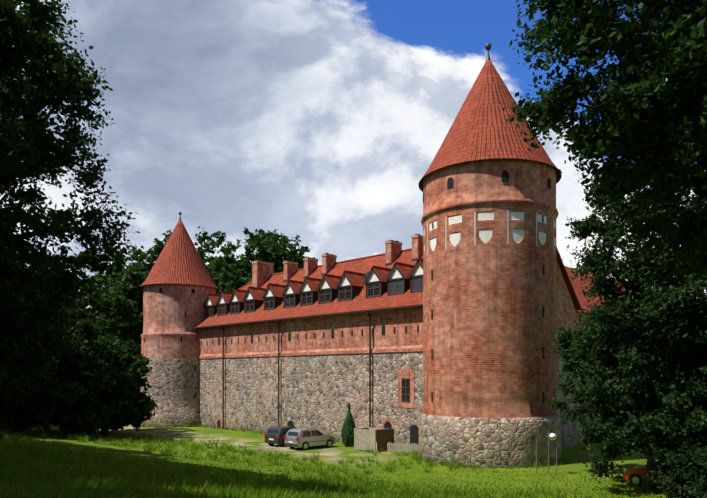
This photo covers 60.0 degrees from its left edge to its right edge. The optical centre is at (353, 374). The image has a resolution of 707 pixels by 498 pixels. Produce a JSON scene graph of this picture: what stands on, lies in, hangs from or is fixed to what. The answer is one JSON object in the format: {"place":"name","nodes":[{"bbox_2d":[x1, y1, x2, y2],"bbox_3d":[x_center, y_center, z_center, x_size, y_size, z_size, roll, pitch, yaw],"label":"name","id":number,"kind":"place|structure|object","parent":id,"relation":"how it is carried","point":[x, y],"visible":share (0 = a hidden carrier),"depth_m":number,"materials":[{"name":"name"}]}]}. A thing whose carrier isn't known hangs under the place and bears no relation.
{"place":"outdoors","nodes":[
{"label":"outdoors","id":0,"kind":"place"},
{"bbox_2d":[0,418,694,497],"bbox_3d":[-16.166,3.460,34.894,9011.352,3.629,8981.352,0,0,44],"label":"ground","id":1,"kind":"structure","parent":0,"point":[336,452],"depth_m":35.11,"materials":[{"name":"green plant"}]},
{"bbox_2d":[18,248,59,283],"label":"tree","id":2,"kind":"object","parent":1,"relation":"on","point":[35,271],"depth_m":78.54,"materials":[{"name":"green plant"}]},
{"bbox_2d":[0,306,118,435],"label":"tree","id":3,"kind":"object","parent":1,"relation":"on","point":[87,330],"visible":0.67,"depth_m":44.36,"materials":[{"name":"green plant"}]},
{"bbox_2d":[12,319,127,433],"bbox_3d":[-23.688,0.221,50.699,9.459,10.304,9.730,0,0,44],"label":"tree","id":4,"kind":"object","parent":1,"relation":"on","point":[111,345],"visible":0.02,"depth_m":50.17,"materials":[{"name":"green plant"}]},
{"bbox_2d":[0,0,143,438],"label":"tree","id":5,"kind":"object","parent":1,"relation":"on","point":[33,313],"visible":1,"depth_m":18.97,"materials":[{"name":"green plant"}]},
{"bbox_2d":[50,365,137,437],"bbox_3d":[-20.331,2.320,47.516,6.918,6.176,6.337,0,0,44],"label":"bush","id":6,"kind":"object","parent":1,"relation":"on","point":[120,406],"visible":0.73,"depth_m":46.54,"materials":[{"name":"green plant"}]},
{"bbox_2d":[61,284,128,347],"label":"tree","id":7,"kind":"object","parent":1,"relation":"on","point":[101,306],"visible":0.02,"depth_m":72.29,"materials":[{"name":"green plant"}]},
{"bbox_2d":[65,348,156,436],"bbox_3d":[-20.331,1.500,50.465,7.614,8.188,7.482,0,0,44],"label":"bush","id":8,"kind":"object","parent":1,"relation":"on","point":[143,403],"visible":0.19,"depth_m":49.86,"materials":[{"name":"green plant"}]},
{"bbox_2d":[80,246,155,390],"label":"tree","id":9,"kind":"object","parent":1,"relation":"on","point":[126,311],"visible":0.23,"depth_m":79.64,"materials":[{"name":"green plant"}]},
{"bbox_2d":[85,337,157,432],"bbox_3d":[-22.319,0.949,54.974,8.264,9.519,8.829,0,0,44],"label":"bush","id":10,"kind":"object","parent":1,"relation":"on","point":[131,346],"visible":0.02,"depth_m":55.23,"materials":[{"name":"green plant"}]},
{"bbox_2d":[101,246,154,391],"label":"tree","id":11,"kind":"object","parent":1,"relation":"on","point":[134,248],"depth_m":92.39,"materials":[{"name":"green plant"}]},
{"bbox_2d":[139,212,219,426],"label":"tower","id":12,"kind":"structure","parent":1,"relation":"on","point":[178,285],"depth_m":61.93,"materials":[{"name":"brick"}]},
{"bbox_2d":[123,230,250,317],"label":"tree","id":13,"kind":"object","parent":1,"relation":"on","point":[212,270],"visible":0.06,"depth_m":86.18,"materials":[{"name":"green plant"}]},
{"bbox_2d":[194,226,240,286],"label":"tree","id":14,"kind":"object","parent":1,"relation":"on","point":[203,238],"visible":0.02,"depth_m":96.84,"materials":[{"name":"green plant"}]},
{"bbox_2d":[209,227,303,293],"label":"tree","id":15,"kind":"object","parent":1,"relation":"on","point":[257,241],"visible":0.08,"depth_m":86.78,"materials":[{"name":"green plant"}]},
{"bbox_2d":[214,229,309,286],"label":"tree","id":16,"kind":"object","parent":1,"relation":"on","point":[288,254],"visible":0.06,"depth_m":89.66,"materials":[{"name":"green plant"}]},
{"bbox_2d":[247,233,298,264],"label":"tree","id":17,"kind":"object","parent":1,"relation":"on","point":[282,258],"depth_m":100.39,"materials":[{"name":"green plant"}]},
{"bbox_2d":[264,426,295,446],"bbox_3d":[-4.856,4.530,45.920,1.820,1.416,3.648,0,0,38],"label":"dark grey car","id":18,"kind":"object","parent":1,"relation":"on","point":[273,435],"visible":0.52,"depth_m":44.56,"materials":[{"name":"grey paint"}]},
{"bbox_2d":[0,423,619,497],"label":"grass tufts","id":19,"kind":"object","parent":1,"relation":"on","point":[149,446],"visible":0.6,"depth_m":26.89,"materials":[{"name":"green plant"}]},
{"bbox_2d":[284,428,335,449],"bbox_3d":[-3.063,4.530,43.893,3.648,1.416,1.820,0,0,-44],"label":"silver car","id":20,"kind":"object","parent":1,"relation":"on","point":[304,438],"visible":1,"depth_m":42.95,"materials":[{"name":"grey paint"}]},
{"bbox_2d":[341,403,355,446],"bbox_3d":[-0.280,3.656,44.689,1.336,3.214,1.270,0,0,44],"label":"thuja","id":21,"kind":"object","parent":1,"relation":"on","point":[347,432],"visible":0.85,"depth_m":44.36,"materials":[{"name":"green plant"}]},
{"bbox_2d":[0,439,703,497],"bbox_3d":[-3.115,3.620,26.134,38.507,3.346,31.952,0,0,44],"label":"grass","id":22,"kind":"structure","parent":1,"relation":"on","point":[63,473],"depth_m":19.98,"materials":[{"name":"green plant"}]},
{"bbox_2d":[354,427,393,451],"bbox_3d":[1.404,4.468,42.267,2.446,1.540,1.590,0,0,44],"label":"bin enclosure","id":23,"kind":"object","parent":1,"relation":"on","point":[374,439],"visible":0.98,"depth_m":41.77,"materials":[{"name":"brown wood"}]},
{"bbox_2d":[192,234,581,448],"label":"castle wing","id":24,"kind":"structure","parent":1,"relation":"on","point":[312,344],"depth_m":49.94,"materials":[{"name":"grey stone"}]},
{"bbox_2d":[387,442,418,452],"bbox_3d":[3.498,4.888,41.122,2.504,0.700,0.030,0,0,18],"label":"picket fence","id":25,"kind":"object","parent":1,"relation":"on","point":[406,449],"visible":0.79,"depth_m":41.17,"materials":[{"name":"brown wood"}]},
{"bbox_2d":[418,43,561,467],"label":"tower","id":26,"kind":"structure","parent":1,"relation":"on","point":[488,181],"depth_m":35.17,"materials":[{"name":"brick"}]},
{"bbox_2d":[536,430,557,473],"bbox_3d":[10.211,4.173,32.275,1.130,2.530,0.552,0,0,18],"label":"lamp post","id":27,"kind":"object","parent":1,"relation":"on","point":[552,436],"visible":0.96,"depth_m":32.17,"materials":[{"name":"grey metal"}]},
{"bbox_2d":[542,321,631,473],"bbox_3d":[12.693,1.369,32.378,4.647,8.738,4.922,0,0,44],"label":"tree","id":28,"kind":"object","parent":1,"relation":"on","point":[567,355],"visible":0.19,"depth_m":32.08,"materials":[{"name":"green plant"}]},
{"bbox_2d":[503,0,706,297],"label":"tree","id":29,"kind":"object","parent":1,"relation":"on","point":[651,123],"visible":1,"depth_m":13.96,"materials":[{"name":"green plant"}]},
{"bbox_2d":[565,266,671,443],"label":"castle east wing","id":30,"kind":"structure","parent":1,"relation":"on","point":[577,286],"depth_m":51.07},
{"bbox_2d":[562,162,706,459],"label":"oak tree","id":31,"kind":"object","parent":1,"relation":"on","point":[602,264],"visible":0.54,"depth_m":25.96,"materials":[{"name":"green plant"}]},
{"bbox_2d":[568,263,706,493],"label":"tree","id":32,"kind":"object","parent":1,"relation":"on","point":[595,431],"visible":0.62,"depth_m":25.17,"materials":[{"name":"green plant"}]},
{"bbox_2d":[623,457,690,492],"bbox_3d":[14.543,4.530,28.274,1.820,1.416,3.648,0,0,-38],"label":"red car","id":33,"kind":"object","parent":1,"relation":"on","point":[635,473],"visible":0.25,"depth_m":28.65,"materials":[{"name":"red paint"}]},
{"bbox_2d":[637,437,706,497],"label":"shrub","id":34,"kind":"object","parent":1,"relation":"on","point":[692,471],"visible":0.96,"depth_m":23.80,"materials":[{"name":"green plant"}]},
{"bbox_2d":[695,460,706,497],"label":"shrub","id":35,"kind":"object","parent":1,"relation":"on","point":[705,495],"visible":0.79,"depth_m":21.60,"materials":[{"name":"green plant"}]},
{"bbox_2d":[697,264,706,314],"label":"oak tree","id":36,"kind":"object","parent":1,"relation":"on","point":[703,308],"visible":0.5,"depth_m":23.58,"materials":[{"name":"green plant"}]},
{"bbox_2d":[0,0,706,307],"label":"sky","id":37,"kind":"structure","parent":0,"point":[322,122],"materials":[{"name":"white"}]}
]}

